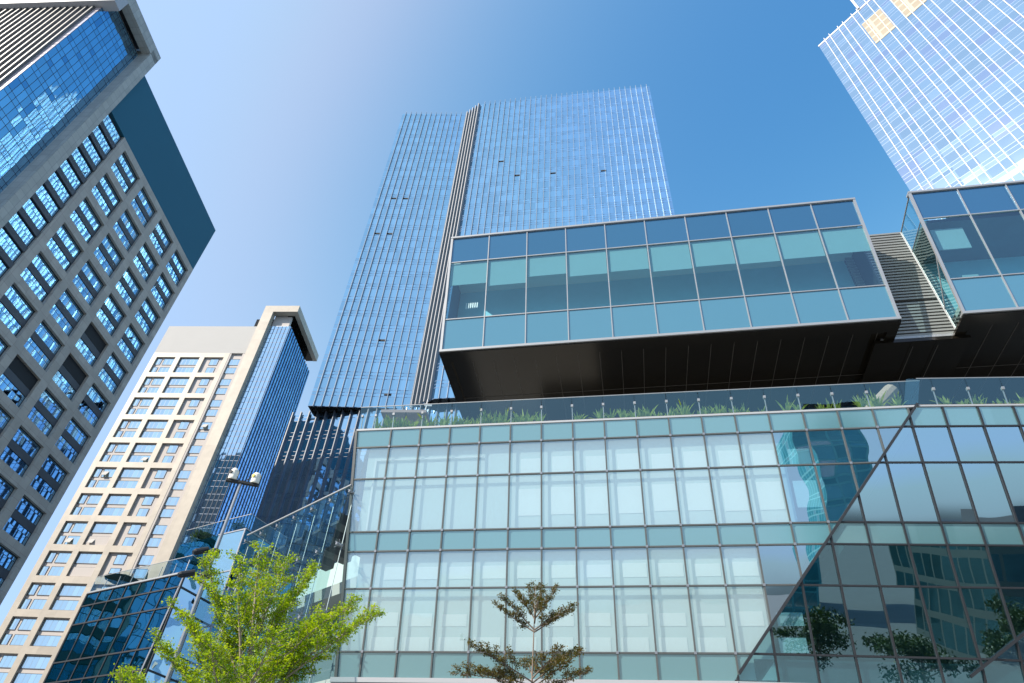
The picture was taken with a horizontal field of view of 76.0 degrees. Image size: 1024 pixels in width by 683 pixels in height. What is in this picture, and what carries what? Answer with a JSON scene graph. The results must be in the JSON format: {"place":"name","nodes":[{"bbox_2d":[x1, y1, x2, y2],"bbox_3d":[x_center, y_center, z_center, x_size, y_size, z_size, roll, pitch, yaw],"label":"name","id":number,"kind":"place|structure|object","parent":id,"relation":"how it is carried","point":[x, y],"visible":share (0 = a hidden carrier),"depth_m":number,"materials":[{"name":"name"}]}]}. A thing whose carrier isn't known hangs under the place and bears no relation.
{"place":"outdoors","nodes":[
{"label":"outdoors","id":0,"kind":"place"},
{"bbox_2d":[0,0,215,604],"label":"grey office block","id":1,"kind":"structure","parent":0,"point":[107,230],"depth_m":88.60,"materials":[{"name":"concrete"}]},
{"bbox_2d":[0,476,14,510],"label":"window","id":2,"kind":"structure","parent":1,"relation":"in","point":[6,489],"depth_m":77.16,"materials":[{"name":"blue glass"}]},
{"bbox_2d":[0,545,17,586],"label":"window","id":3,"kind":"structure","parent":1,"relation":"in","point":[7,559],"depth_m":77.41,"materials":[{"name":"blue glass"}]},
{"bbox_2d":[0,227,22,261],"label":"window","id":4,"kind":"structure","parent":1,"relation":"in","point":[7,243],"depth_m":77.26,"materials":[{"name":"blue glass"}]},
{"bbox_2d":[0,374,25,406],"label":"window","id":5,"kind":"structure","parent":1,"relation":"in","point":[6,385],"depth_m":77.88,"materials":[{"name":"blue glass"}]},
{"bbox_2d":[0,284,34,336],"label":"window","id":6,"kind":"structure","parent":1,"relation":"in","point":[12,293],"depth_m":78.22,"materials":[{"name":"blue glass"}]},
{"bbox_2d":[0,427,40,476],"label":"window","id":7,"kind":"structure","parent":1,"relation":"in","point":[20,437],"depth_m":79.29,"materials":[{"name":"blue glass"}]},
{"bbox_2d":[9,212,35,246],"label":"window","id":8,"kind":"structure","parent":1,"relation":"in","point":[16,221],"depth_m":79.13,"materials":[{"name":"blue glass"}]},
{"bbox_2d":[3,496,43,545],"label":"window","id":9,"kind":"structure","parent":1,"relation":"in","point":[25,507],"depth_m":79.88,"materials":[{"name":"blue glass"}]},
{"bbox_2d":[22,198,47,231],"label":"window","id":10,"kind":"structure","parent":1,"relation":"in","point":[30,207],"depth_m":81.08,"materials":[{"name":"blue glass"}]},
{"bbox_2d":[21,253,58,301],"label":"window","id":11,"kind":"structure","parent":1,"relation":"in","point":[39,262],"depth_m":82.10,"materials":[{"name":"blue glass"}]},
{"bbox_2d":[24,321,61,369],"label":"window","id":12,"kind":"structure","parent":1,"relation":"in","point":[42,330],"depth_m":82.68,"materials":[{"name":"blue glass"}]},
{"bbox_2d":[27,389,63,436],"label":"window","id":13,"kind":"structure","parent":1,"relation":"in","point":[46,398],"depth_m":83.29,"materials":[{"name":"blue glass"}]},
{"bbox_2d":[36,184,59,217],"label":"window","id":14,"kind":"structure","parent":1,"relation":"in","point":[44,195],"depth_m":83.01,"materials":[{"name":"blue glass"}]},
{"bbox_2d":[30,455,66,501],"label":"window","id":15,"kind":"structure","parent":1,"relation":"in","point":[50,466],"depth_m":83.86,"materials":[{"name":"blue glass"}]},
{"bbox_2d":[48,171,70,203],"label":"window","id":16,"kind":"structure","parent":1,"relation":"in","point":[54,179],"depth_m":84.99,"materials":[{"name":"blue glass"}]},
{"bbox_2d":[46,224,81,270],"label":"window","id":17,"kind":"structure","parent":1,"relation":"in","point":[63,233],"depth_m":86.08,"materials":[{"name":"blue glass"}]},
{"bbox_2d":[53,370,75,399],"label":"window","id":18,"kind":"structure","parent":1,"relation":"in","point":[59,379],"depth_m":86.35,"materials":[{"name":"blue glass"}]},
{"bbox_2d":[49,290,83,335],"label":"window","id":19,"kind":"structure","parent":1,"relation":"in","point":[66,299],"depth_m":86.65,"materials":[{"name":"blue glass"}]},
{"bbox_2d":[60,159,81,190],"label":"window","id":20,"kind":"structure","parent":1,"relation":"in","point":[66,166],"depth_m":87.07,"materials":[{"name":"blue glass"}]},
{"bbox_2d":[55,418,87,462],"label":"window","id":21,"kind":"structure","parent":1,"relation":"in","point":[73,428],"depth_m":87.86,"materials":[{"name":"blue glass"}]},
{"bbox_2d":[72,147,92,178],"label":"window","id":22,"kind":"structure","parent":1,"relation":"in","point":[77,154],"depth_m":89.07,"materials":[{"name":"blue glass"}]},
{"bbox_2d":[70,198,101,243],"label":"window","id":23,"kind":"structure","parent":1,"relation":"in","point":[84,205],"depth_m":90.08,"materials":[{"name":"blue glass"}]},
{"bbox_2d":[75,337,96,365],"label":"window","id":24,"kind":"structure","parent":1,"relation":"in","point":[82,347],"depth_m":90.37,"materials":[{"name":"blue glass"}]},
{"bbox_2d":[73,261,103,304],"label":"window","id":25,"kind":"structure","parent":1,"relation":"in","point":[87,268],"depth_m":90.64,"materials":[{"name":"blue glass"}]},
{"bbox_2d":[82,136,101,166],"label":"window","id":26,"kind":"structure","parent":1,"relation":"in","point":[91,149],"depth_m":91.01,"materials":[{"name":"blue glass"}]},
{"bbox_2d":[78,385,107,426],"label":"window","id":27,"kind":"structure","parent":1,"relation":"in","point":[93,393],"depth_m":91.86,"materials":[{"name":"blue glass"}]},
{"bbox_2d":[93,125,111,155],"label":"window","id":28,"kind":"structure","parent":1,"relation":"in","point":[98,132],"depth_m":92.98,"materials":[{"name":"blue glass"}]},
{"bbox_2d":[91,175,119,217],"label":"window","id":29,"kind":"structure","parent":1,"relation":"in","point":[104,181],"depth_m":94.06,"materials":[{"name":"blue glass"}]},
{"bbox_2d":[94,234,121,277],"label":"window","id":30,"kind":"structure","parent":1,"relation":"in","point":[107,242],"depth_m":94.63,"materials":[{"name":"blue glass"}]},
{"bbox_2d":[96,295,123,335],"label":"window","id":31,"kind":"structure","parent":1,"relation":"in","point":[110,303],"depth_m":95.21,"materials":[{"name":"blue glass"}]},
{"bbox_2d":[103,114,120,144],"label":"window","id":32,"kind":"structure","parent":1,"relation":"in","point":[110,126],"depth_m":95.07,"materials":[{"name":"blue glass"}]},
{"bbox_2d":[99,353,125,393],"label":"window","id":33,"kind":"structure","parent":1,"relation":"in","point":[112,361],"depth_m":95.80,"materials":[{"name":"blue glass"}]},
{"bbox_2d":[111,152,136,193],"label":"window","id":34,"kind":"structure","parent":1,"relation":"in","point":[123,160],"depth_m":98.02,"materials":[{"name":"blue glass"}]},
{"bbox_2d":[113,210,138,250],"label":"window","id":35,"kind":"structure","parent":1,"relation":"in","point":[125,217],"depth_m":98.57,"materials":[{"name":"blue glass"}]},
{"bbox_2d":[115,268,140,307],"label":"window","id":36,"kind":"structure","parent":1,"relation":"in","point":[129,278],"depth_m":99.20,"materials":[{"name":"blue glass"}]},
{"bbox_2d":[117,325,142,363],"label":"window","id":37,"kind":"structure","parent":1,"relation":"in","point":[130,333],"depth_m":99.78,"materials":[{"name":"blue glass"}]},
{"bbox_2d":[131,188,154,226],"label":"window","id":38,"kind":"structure","parent":1,"relation":"in","point":[144,199],"depth_m":102.60,"materials":[{"name":"blue glass"}]},
{"bbox_2d":[133,243,156,281],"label":"window","id":39,"kind":"structure","parent":1,"relation":"in","point":[144,251],"depth_m":103.24,"materials":[{"name":"blue glass"}]},
{"bbox_2d":[135,298,157,335],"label":"window","id":40,"kind":"structure","parent":1,"relation":"in","point":[146,305],"depth_m":103.71,"materials":[{"name":"blue glass"}]},
{"bbox_2d":[149,221,170,257],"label":"window","id":41,"kind":"structure","parent":1,"relation":"in","point":[163,235],"depth_m":107.15,"materials":[{"name":"blue glass"}]},
{"bbox_2d":[151,273,172,309],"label":"window","id":42,"kind":"structure","parent":1,"relation":"in","point":[162,282],"depth_m":107.81,"materials":[{"name":"blue glass"}]},
{"bbox_2d":[166,251,185,285],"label":"window","id":43,"kind":"structure","parent":1,"relation":"in","point":[175,257],"depth_m":111.78,"materials":[{"name":"blue glass"}]},
{"bbox_2d":[0,306,318,682],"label":"beige office block","id":44,"kind":"structure","parent":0,"point":[205,410],"depth_m":135.32,"materials":[{"name":"concrete"}]},
{"bbox_2d":[0,655,16,682],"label":"window","id":45,"kind":"structure","parent":44,"relation":"in","point":[7,661],"depth_m":108.95,"materials":[{"name":"blue"}]},
{"bbox_2d":[0,618,36,645],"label":"window","id":46,"kind":"structure","parent":44,"relation":"in","point":[26,624],"depth_m":112.57,"materials":[{"name":"blue"}]},
{"bbox_2d":[12,656,50,682],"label":"window","id":47,"kind":"structure","parent":44,"relation":"in","point":[30,662],"depth_m":108.31,"materials":[{"name":"blue"}]},
{"bbox_2d":[19,584,54,609],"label":"window","id":48,"kind":"structure","parent":44,"relation":"in","point":[45,590],"depth_m":116.70,"materials":[{"name":"blue"}]},
{"bbox_2d":[31,619,68,646],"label":"window","id":49,"kind":"structure","parent":44,"relation":"in","point":[48,625],"depth_m":112.15,"materials":[{"name":"blue"}]},
{"bbox_2d":[38,552,71,575],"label":"window","id":50,"kind":"structure","parent":44,"relation":"in","point":[62,557],"depth_m":120.79,"materials":[{"name":"blue"}]},
{"bbox_2d":[50,585,85,610],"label":"window","id":51,"kind":"structure","parent":44,"relation":"in","point":[66,590],"depth_m":116.32,"materials":[{"name":"blue"}]},
{"bbox_2d":[55,523,87,544],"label":"window","id":52,"kind":"structure","parent":44,"relation":"in","point":[78,527],"depth_m":125.03,"materials":[{"name":"blue"}]},
{"bbox_2d":[68,553,101,576],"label":"window","id":53,"kind":"structure","parent":44,"relation":"in","point":[83,558],"depth_m":121.04,"materials":[{"name":"blue"}]},
{"bbox_2d":[71,495,101,514],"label":"window","id":54,"kind":"structure","parent":44,"relation":"in","point":[93,499],"depth_m":129.03,"materials":[{"name":"blue"}]},
{"bbox_2d":[87,469,115,487],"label":"window","id":55,"kind":"structure","parent":44,"relation":"in","point":[101,483],"depth_m":132.64,"materials":[{"name":"blue"}]},
{"bbox_2d":[86,523,116,540],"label":"window","id":56,"kind":"structure","parent":44,"relation":"in","point":[97,528],"depth_m":125.12,"materials":[{"name":"blue"}]},
{"bbox_2d":[101,444,128,461],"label":"window","id":57,"kind":"structure","parent":44,"relation":"in","point":[121,447],"depth_m":137.24,"materials":[{"name":"blue"}]},
{"bbox_2d":[100,495,130,515],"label":"window","id":58,"kind":"structure","parent":44,"relation":"in","point":[112,500],"depth_m":128.53,"materials":[{"name":"blue"}]},
{"bbox_2d":[114,421,141,436],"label":"window","id":59,"kind":"structure","parent":44,"relation":"in","point":[133,424],"depth_m":141.33,"materials":[{"name":"blue"}]},
{"bbox_2d":[114,469,143,487],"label":"window","id":60,"kind":"structure","parent":44,"relation":"in","point":[126,473],"depth_m":132.71,"materials":[{"name":"blue"}]},
{"bbox_2d":[122,524,141,545],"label":"window","id":61,"kind":"structure","parent":44,"relation":"in","point":[134,529],"depth_m":124.14,"materials":[{"name":"blue"}]},
{"bbox_2d":[127,399,152,414],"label":"window","id":62,"kind":"structure","parent":44,"relation":"in","point":[145,402],"depth_m":145.41,"materials":[{"name":"blue"}]},
{"bbox_2d":[127,445,155,461],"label":"window","id":63,"kind":"structure","parent":44,"relation":"in","point":[138,448],"depth_m":136.85,"materials":[{"name":"blue"}]},
{"bbox_2d":[132,555,153,578],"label":"window","id":64,"kind":"structure","parent":44,"relation":"in","point":[145,559],"depth_m":119.80,"materials":[{"name":"blue"}]},
{"bbox_2d":[139,378,163,392],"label":"window","id":65,"kind":"structure","parent":44,"relation":"in","point":[156,381],"depth_m":149.50,"materials":[{"name":"blue"}]},
{"bbox_2d":[140,421,167,437],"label":"window","id":66,"kind":"structure","parent":44,"relation":"in","point":[151,424],"depth_m":140.84,"materials":[{"name":"blue"}]},
{"bbox_2d":[146,525,167,546],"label":"window","id":67,"kind":"structure","parent":44,"relation":"in","point":[158,529],"depth_m":123.77,"materials":[{"name":"blue"}]},
{"bbox_2d":[152,399,178,414],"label":"window","id":68,"kind":"structure","parent":44,"relation":"in","point":[162,402],"depth_m":145.04,"materials":[{"name":"blue"}]},
{"bbox_2d":[159,497,179,517],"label":"window","id":69,"kind":"structure","parent":44,"relation":"in","point":[171,501],"depth_m":127.59,"materials":[{"name":"blue"}]},
{"bbox_2d":[163,378,188,392],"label":"window","id":70,"kind":"structure","parent":44,"relation":"in","point":[173,381],"depth_m":149.06,"materials":[{"name":"blue"}]},
{"bbox_2d":[171,470,191,489],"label":"window","id":71,"kind":"structure","parent":44,"relation":"in","point":[183,474],"depth_m":131.93,"materials":[{"name":"blue"}]},
{"bbox_2d":[174,359,198,372],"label":"window","id":72,"kind":"structure","parent":44,"relation":"in","point":[182,361],"depth_m":153.23,"materials":[{"name":"blue"}]},
{"bbox_2d":[252,403,463,596],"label":"tower base block","id":73,"kind":"structure","parent":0,"point":[314,460],"depth_m":118.58,"materials":[{"name":"blue glass"}]},
{"bbox_2d":[308,85,674,413],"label":"glass tower","id":74,"kind":"structure","parent":73,"relation":"on","point":[563,160],"depth_m":163.40,"materials":[{"name":"blue"}]},
{"bbox_2d":[0,0,926,625],"label":"sky","id":75,"kind":"structure","parent":0,"point":[283,117],"materials":[{"name":"blue"}]},
{"bbox_2d":[818,0,1023,219],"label":"white finned tower","id":76,"kind":"structure","parent":0,"point":[935,89],"depth_m":111.02,"materials":[{"name":"blue"}]},
{"label":"ground","id":77,"kind":"structure","parent":0,"visible":0},
{"bbox_2d":[43,572,211,682],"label":"faceted annex","id":78,"kind":"object","parent":77,"relation":"on","point":[109,627],"visible":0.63,"depth_m":46.74,"materials":[{"name":"teal glass"}]},
{"bbox_2d":[104,573,138,584],"bbox_3d":[-32.427,20.521,53.976,3.000,2.800,2.853,4,-43,0],"label":"terrace parasol","id":79,"kind":"object","parent":78,"relation":"on","point":[115,577],"visible":0.56,"depth_m":54.95,"materials":[{"name":"grey fabric"}]},
{"bbox_2d":[164,468,260,682],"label":"street lamp","id":80,"kind":"object","parent":77,"relation":"on","point":[253,482],"visible":0.91,"depth_m":15.25,"materials":[{"name":"metal"}]},
{"bbox_2d":[169,514,293,682],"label":"annex upper block","id":81,"kind":"structure","parent":77,"relation":"on","point":[233,541],"depth_m":51.77,"materials":[{"name":"teal glass"}]},
{"bbox_2d":[189,526,216,541],"bbox_3d":[-26.159,16.710,55.581,2.411,2.255,2.291,4,-43,0],"label":"roof shrub","id":82,"kind":"object","parent":81,"relation":"on","point":[203,535],"visible":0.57,"depth_m":55.19,"materials":[{"name":"green plant"}]},
{"bbox_2d":[108,540,385,682],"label":"leafy tree","id":83,"kind":"object","parent":77,"relation":"on","point":[296,646],"visible":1,"depth_m":11.40,"materials":[{"name":"green plant"}]},
{"bbox_2d":[246,513,360,682],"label":"side wing","id":84,"kind":"structure","parent":77,"relation":"on","point":[322,586],"depth_m":33.27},
{"bbox_2d":[449,580,593,682],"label":"sapling tree","id":85,"kind":"object","parent":77,"relation":"on","point":[544,669],"visible":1,"depth_m":15.04,"materials":[{"name":"green plant"}]},
{"bbox_2d":[330,403,1023,682],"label":"podium building","id":86,"kind":"structure","parent":77,"relation":"on","point":[882,544],"depth_m":28.00,"materials":[{"name":"teal"}]},
{"bbox_2d":[203,484,355,682],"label":"glass screen","id":87,"kind":"object","parent":86,"relation":"attached to","point":[298,519],"visible":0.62,"depth_m":31.41,"materials":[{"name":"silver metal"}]},
{"bbox_2d":[381,407,429,427],"bbox_3d":[-5.721,5.041,35.160,2.553,3.100,2.070,0,-43,4],"label":"parasol","id":88,"kind":"object","parent":86,"relation":"on","point":[412,414],"visible":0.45,"depth_m":35.70,"materials":[{"name":"fabric"}]},
{"bbox_2d":[439,197,901,423],"bbox_3d":[20.976,6.483,47.285,48.557,19.890,25.604,-4,-43,9],"label":"overhanging glass box","id":89,"kind":"object","parent":86,"relation":"on","point":[762,297],"visible":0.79,"depth_m":43.92,"materials":[{"name":"teal"}]},
{"bbox_2d":[844,232,970,407],"bbox_3d":[26.468,3.013,49.989,5.350,10.520,20.100,-4,-43,9],"label":"louvred link","id":90,"kind":"object","parent":89,"relation":"attached to","point":[925,343],"visible":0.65,"depth_m":41.53,"materials":[{"name":"grey metal"}]},
{"bbox_2d":[900,180,1023,403],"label":"corner glass box","id":91,"kind":"object","parent":89,"relation":"attached to","point":[967,253],"visible":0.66,"depth_m":42.30,"materials":[{"name":"blue"}]},
{"bbox_2d":[360,377,1023,428],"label":"glass balustrade","id":92,"kind":"object","parent":86,"relation":"on","point":[1002,388],"visible":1,"depth_m":30.75,"materials":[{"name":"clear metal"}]},
{"bbox_2d":[758,545,800,583],"bbox_3d":[10.768,8.988,26.372,1.480,1.550,0.294,-3,-43,8],"label":"window pane","id":93,"kind":"structure","parent":86,"relation":"in","point":[779,563],"depth_m":26.37,"materials":[{"name":"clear glass"}]},
{"bbox_2d":[765,586,794,612],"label":"window pane","id":94,"kind":"structure","parent":86,"relation":"in","point":[776,595],"depth_m":25.80,"materials":[{"name":"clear glass"}]},
{"bbox_2d":[773,431,812,464],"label":"window pane","id":95,"kind":"structure","parent":86,"relation":"in","point":[791,447],"depth_m":28.81,"materials":[{"name":"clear glass"}]},
{"bbox_2d":[780,466,826,521],"bbox_3d":[12.296,6.431,27.722,1.480,2.460,0.467,-3,-43,8],"label":"window pane","id":96,"kind":"structure","parent":86,"relation":"in","point":[804,500],"depth_m":27.71,"materials":[{"name":"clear glass"}]},
{"bbox_2d":[796,545,821,574],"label":"window pane","id":97,"kind":"structure","parent":86,"relation":"in","point":[806,553],"depth_m":26.44,"materials":[{"name":"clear glass"}]},
{"bbox_2d":[808,430,848,462],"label":"window pane","id":98,"kind":"structure","parent":86,"relation":"in","point":[828,446],"depth_m":28.62,"materials":[{"name":"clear glass"}]},
{"bbox_2d":[816,464,856,520],"bbox_3d":[13.759,6.343,27.522,1.480,2.460,0.467,-3,-43,8],"label":"window pane","id":99,"kind":"structure","parent":86,"relation":"in","point":[837,482],"depth_m":27.63,"materials":[{"name":"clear glass"}]},
{"bbox_2d":[842,497,863,520],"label":"window pane","id":100,"kind":"structure","parent":86,"relation":"in","point":[854,513],"depth_m":27.01,"materials":[{"name":"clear glass"}]},
{"bbox_2d":[843,429,882,461],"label":"window pane","id":101,"kind":"structure","parent":86,"relation":"in","point":[864,445],"depth_m":28.43,"materials":[{"name":"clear glass"}]},
{"bbox_2d":[852,464,875,488],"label":"window pane","id":102,"kind":"structure","parent":86,"relation":"in","point":[862,471],"depth_m":27.84,"materials":[{"name":"blue glass"}]},
{"bbox_2d":[860,464,900,520],"bbox_3d":[15.198,6.287,27.359,1.460,2.460,0.598,-1,-43,5],"label":"window pane","id":103,"kind":"structure","parent":86,"relation":"in","point":[878,500],"depth_m":27.23,"materials":[{"name":"blue glass"}]},
{"bbox_2d":[865,384,898,406],"bbox_3d":[17.235,3.319,31.354,3.230,3.166,0.690,2,-43,2],"label":"boulder","id":104,"kind":"object","parent":86,"relation":"on","point":[889,389],"visible":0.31,"depth_m":31.70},
{"bbox_2d":[879,428,898,448],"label":"window pane","id":105,"kind":"structure","parent":86,"relation":"in","point":[887,434],"depth_m":28.52,"materials":[{"name":"blue glass"}]},
{"bbox_2d":[886,428,920,460],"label":"window pane","id":106,"kind":"structure","parent":86,"relation":"in","point":[904,448],"depth_m":28.14,"materials":[{"name":"blue glass"}]},
{"bbox_2d":[889,464,938,520],"bbox_3d":[16.651,6.259,27.224,1.460,2.460,0.598,-1,-43,5],"label":"window pane","id":107,"kind":"structure","parent":86,"relation":"in","point":[911,485],"depth_m":27.21,"materials":[{"name":"blue glass"}]},
{"bbox_2d":[915,427,957,460],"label":"window pane","id":108,"kind":"structure","parent":86,"relation":"in","point":[935,443],"depth_m":28.10,"materials":[{"name":"blue glass"}]},
{"bbox_2d":[925,463,976,521],"bbox_3d":[18.105,6.230,27.090,1.460,2.460,0.598,-1,-43,5],"label":"window pane","id":109,"kind":"structure","parent":86,"relation":"in","point":[951,495],"depth_m":27.07,"materials":[{"name":"blue glass"}]},
{"bbox_2d":[950,427,994,460],"bbox_3d":[19.617,4.388,27.968,1.460,1.580,0.384,-1,-43,5],"label":"window pane","id":110,"kind":"structure","parent":86,"relation":"in","point":[971,443],"depth_m":27.97,"materials":[{"name":"blue glass"}]},
{"bbox_2d":[961,463,1015,521],"bbox_3d":[19.558,6.202,26.955,1.460,2.460,0.598,-1,-43,5],"label":"window pane","id":111,"kind":"structure","parent":86,"relation":"in","point":[987,490],"depth_m":26.94,"materials":[{"name":"blue glass"}]},
{"bbox_2d":[986,427,1023,460],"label":"window pane","id":112,"kind":"structure","parent":86,"relation":"in","point":[1007,442],"depth_m":27.86,"materials":[{"name":"blue glass"}]},
{"bbox_2d":[998,463,1023,521],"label":"window pane","id":113,"kind":"structure","parent":86,"relation":"in","point":[1013,473],"depth_m":27.02,"materials":[{"name":"blue glass"}]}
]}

